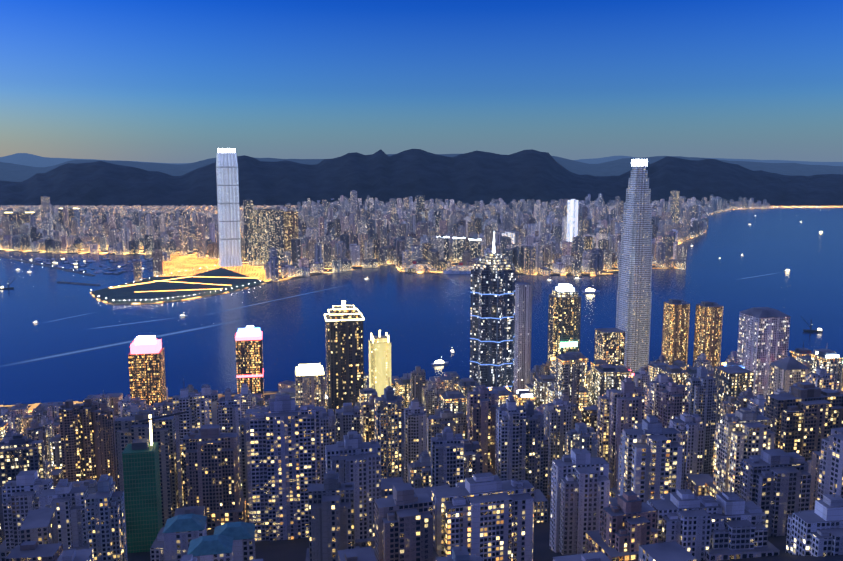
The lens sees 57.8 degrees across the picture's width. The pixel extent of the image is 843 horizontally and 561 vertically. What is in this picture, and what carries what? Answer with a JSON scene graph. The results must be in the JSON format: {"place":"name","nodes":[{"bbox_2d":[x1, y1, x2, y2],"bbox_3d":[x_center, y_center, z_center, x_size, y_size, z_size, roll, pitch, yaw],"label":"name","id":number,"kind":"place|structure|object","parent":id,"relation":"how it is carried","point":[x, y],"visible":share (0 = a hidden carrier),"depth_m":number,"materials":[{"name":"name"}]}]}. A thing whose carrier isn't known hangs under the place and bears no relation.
{"place":"outdoors","nodes":[
{"label":"outdoors","id":0,"kind":"place"},
{"bbox_2d":[91,268,265,303],"bbox_3d":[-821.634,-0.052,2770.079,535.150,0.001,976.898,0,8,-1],"label":"reclaimed land","id":1,"kind":"structure","parent":0,"point":[130,294],"depth_m":2603.09,"materials":[{"name":"green plant"}]},
{"bbox_2d":[111,276,247,291],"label":"illuminated roads","id":2,"kind":"structure","parent":0,"point":[181,282],"depth_m":2715.82,"materials":[{"name":"yellow"}]},
{"bbox_2d":[155,255,270,281],"bbox_3d":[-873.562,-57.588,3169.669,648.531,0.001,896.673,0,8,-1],"label":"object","id":3,"kind":"structure","parent":0,"point":[182,265],"depth_m":3141.03,"materials":[{"name":"yellow"}]},
{"bbox_2d":[3,190,679,264],"bbox_3d":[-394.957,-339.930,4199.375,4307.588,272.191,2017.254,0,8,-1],"label":"high-rise buildings","id":4,"kind":"structure","parent":0,"point":[265,230],"depth_m":3311.87,"materials":[{"name":"grey concrete"}]},
{"bbox_2d":[0,208,842,404],"bbox_3d":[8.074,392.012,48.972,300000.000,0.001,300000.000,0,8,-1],"label":"harbour water","id":5,"kind":"structure","parent":0,"point":[75,342],"depth_m":2186.18,"materials":[{"name":"blue liquid"}]},
{"bbox_2d":[0,280,13,288],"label":"boat","id":6,"kind":"object","parent":5,"relation":"on","point":[8,287],"visible":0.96,"depth_m":2583.58,"materials":[{"name":"grey"}]},
{"bbox_2d":[0,256,99,285],"bbox_3d":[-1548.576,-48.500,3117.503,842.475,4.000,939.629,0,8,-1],"label":"typhoon shelter breakwaters","id":7,"kind":"object","parent":5,"relation":"on","point":[57,268],"visible":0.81,"depth_m":3045.78,"materials":[{"name":"concrete"}]},
{"bbox_2d":[405,261,473,273],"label":"cruise ships","id":8,"kind":"object","parent":5,"relation":"on","point":[460,268],"visible":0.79,"depth_m":2971.52,"materials":[{"name":"white metal"}]},
{"bbox_2d":[431,360,448,364],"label":"boat","id":9,"kind":"object","parent":5,"relation":"on","point":[439,362],"visible":0.98,"depth_m":1572.27,"materials":[{"name":"white"}]},
{"bbox_2d":[582,285,599,292],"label":"boat","id":10,"kind":"object","parent":5,"relation":"on","point":[590,290],"visible":0.92,"depth_m":2498.71,"materials":[{"name":"white"}]},
{"bbox_2d":[801,316,822,331],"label":"boat","id":11,"kind":"object","parent":5,"relation":"on","point":[811,330],"visible":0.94,"depth_m":1892.37,"materials":[{"name":"grey"}]},
{"bbox_2d":[0,149,842,205],"bbox_3d":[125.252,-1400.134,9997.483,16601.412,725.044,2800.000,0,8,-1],"label":"mountain ridge","id":12,"kind":"structure","parent":0,"point":[470,178],"depth_m":9701.90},
{"bbox_2d":[0,154,842,181],"bbox_3d":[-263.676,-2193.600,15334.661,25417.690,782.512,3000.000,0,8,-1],"label":"mountain ridge","id":13,"kind":"structure","parent":0,"point":[11,172],"depth_m":16193.28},
{"bbox_2d":[0,391,842,560],"bbox_3d":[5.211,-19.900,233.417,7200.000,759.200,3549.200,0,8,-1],"label":"ground","id":14,"kind":"structure","parent":0,"point":[287,550],"depth_m":505.14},
{"bbox_2d":[122,411,186,552],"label":"building under construction","id":15,"kind":"structure","parent":14,"relation":"on","point":[142,487],"depth_m":528.74,"materials":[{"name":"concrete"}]},
{"bbox_2d":[164,524,255,560],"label":"low-rise buildings","id":16,"kind":"structure","parent":14,"relation":"on","point":[176,546],"depth_m":436.73,"materials":[{"name":"grey concrete"}]},
{"bbox_2d":[163,514,254,555],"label":"domed roofs","id":17,"kind":"structure","parent":16,"relation":"on","point":[222,538],"depth_m":431.35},
{"bbox_2d":[369,335,390,396],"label":"illuminated tower","id":18,"kind":"structure","parent":14,"relation":"on","point":[380,363],"depth_m":1087.42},
{"bbox_2d":[370,330,388,342],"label":"rooftop spires","id":19,"kind":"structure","parent":18,"relation":"on","point":[379,336],"depth_m":1086.46,"materials":[{"name":"white"}]},
{"bbox_2d":[0,342,842,560],"bbox_3d":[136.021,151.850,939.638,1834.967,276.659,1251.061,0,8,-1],"label":"apartment buildings","id":20,"kind":"structure","parent":14,"relation":"on","point":[612,406],"depth_m":611.68,"materials":[{"name":"grey concrete"}]},
{"bbox_2d":[489,357,725,389],"bbox_3d":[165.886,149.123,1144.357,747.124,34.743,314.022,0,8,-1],"label":"illuminated signs","id":21,"kind":"object","parent":20,"relation":"attached to","point":[553,358],"visible":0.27,"depth_m":1210.57,"materials":[{"name":"red"}]},
{"bbox_2d":[517,351,838,396],"bbox_3d":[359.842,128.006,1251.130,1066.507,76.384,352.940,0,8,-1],"label":"illuminated signs","id":22,"kind":"object","parent":20,"relation":"attached to","point":[827,356],"visible":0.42,"depth_m":1114.25,"materials":[{"name":"white"}]},
{"bbox_2d":[0,378,842,560],"bbox_3d":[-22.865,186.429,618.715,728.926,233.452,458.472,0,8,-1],"label":"apartment buildings","id":23,"kind":"structure","parent":14,"relation":"on","point":[294,451],"depth_m":477.02,"materials":[{"name":"grey concrete"}]},
{"bbox_2d":[128,252,809,437],"bbox_3d":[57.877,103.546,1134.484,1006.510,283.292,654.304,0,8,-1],"label":"high-rise buildings","id":24,"kind":"structure","parent":14,"relation":"on","point":[767,362],"depth_m":1151.17,"materials":[{"name":"black glass"}]},
{"bbox_2d":[130,335,161,353],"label":"illuminated building crown","id":25,"kind":"object","parent":24,"relation":"on","point":[145,344],"visible":1,"depth_m":1149.26,"materials":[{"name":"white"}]},
{"bbox_2d":[235,326,263,377],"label":"building lights","id":26,"kind":"object","parent":24,"relation":"on","point":[249,333],"visible":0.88,"depth_m":1250.33,"materials":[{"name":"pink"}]},
{"bbox_2d":[296,363,323,375],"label":"illuminated building crown","id":27,"kind":"object","parent":24,"relation":"on","point":[308,369],"visible":1,"depth_m":985.83,"materials":[{"name":"white"}]},
{"bbox_2d":[324,301,363,320],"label":"tower crown lights","id":28,"kind":"object","parent":24,"relation":"on","point":[343,305],"visible":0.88,"depth_m":1043.22,"materials":[{"name":"white"}]},
{"bbox_2d":[470,237,515,387],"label":"skyscraper lights","id":29,"kind":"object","parent":24,"relation":"attached to","point":[493,250],"depth_m":1145.21,"materials":[{"name":"white"}]},
{"bbox_2d":[556,284,574,291],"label":"illuminated building crown","id":30,"kind":"object","parent":24,"relation":"on","point":[564,288],"visible":1,"depth_m":1251.61,"materials":[{"name":"white"}]},
{"bbox_2d":[560,342,577,346],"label":"tower sign","id":31,"kind":"object","parent":24,"relation":"attached to","point":[568,344],"visible":1,"depth_m":1249.70,"materials":[{"name":"white"}]},
{"bbox_2d":[616,165,652,371],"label":"skyscraper","id":32,"kind":"structure","parent":14,"relation":"on","point":[633,308],"depth_m":1470.70,"materials":[{"name":"grey glass"}]},
{"bbox_2d":[631,159,647,165],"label":"illuminated tower crown","id":33,"kind":"object","parent":32,"relation":"on","point":[638,162],"visible":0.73,"depth_m":1453.48},
{"bbox_2d":[0,153,842,166],"bbox_3d":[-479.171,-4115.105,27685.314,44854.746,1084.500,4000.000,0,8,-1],"label":"mountain ridge","id":34,"kind":"structure","parent":0,"point":[27,159],"depth_m":29093.63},
{"bbox_2d":[0,206,842,303],"bbox_3d":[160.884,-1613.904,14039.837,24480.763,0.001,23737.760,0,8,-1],"label":"waterfront lights","id":35,"kind":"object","parent":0,"point":[438,271],"depth_m":3212.51},
{"bbox_2d":[216,153,242,266],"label":"skyscraper","id":36,"kind":"structure","parent":35,"relation":"on","point":[228,209],"depth_m":3148.72,"materials":[{"name":"white glass"}]},
{"bbox_2d":[218,148,234,152],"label":"skyscraper crown","id":37,"kind":"object","parent":36,"relation":"on","point":[226,150],"visible":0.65,"depth_m":3120.67},
{"bbox_2d":[0,193,782,281],"bbox_3d":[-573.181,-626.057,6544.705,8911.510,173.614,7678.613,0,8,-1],"label":"city buildings","id":38,"kind":"structure","parent":35,"relation":"on","point":[340,237],"depth_m":3910.30,"materials":[{"name":"grey concrete"}]},
{"bbox_2d":[437,236,480,239],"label":"rooftop lights","id":39,"kind":"object","parent":38,"relation":"on","point":[460,238],"visible":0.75,"depth_m":3316.02,"materials":[{"name":"white"}]},
{"bbox_2d":[502,199,577,243],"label":"illuminated buildings","id":40,"kind":"structure","parent":35,"relation":"on","point":[572,217],"depth_m":3778.27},
{"bbox_2d":[0,0,842,162],"label":"sky","id":41,"kind":"structure","parent":0,"point":[157,81],"materials":[{"name":"blue"}]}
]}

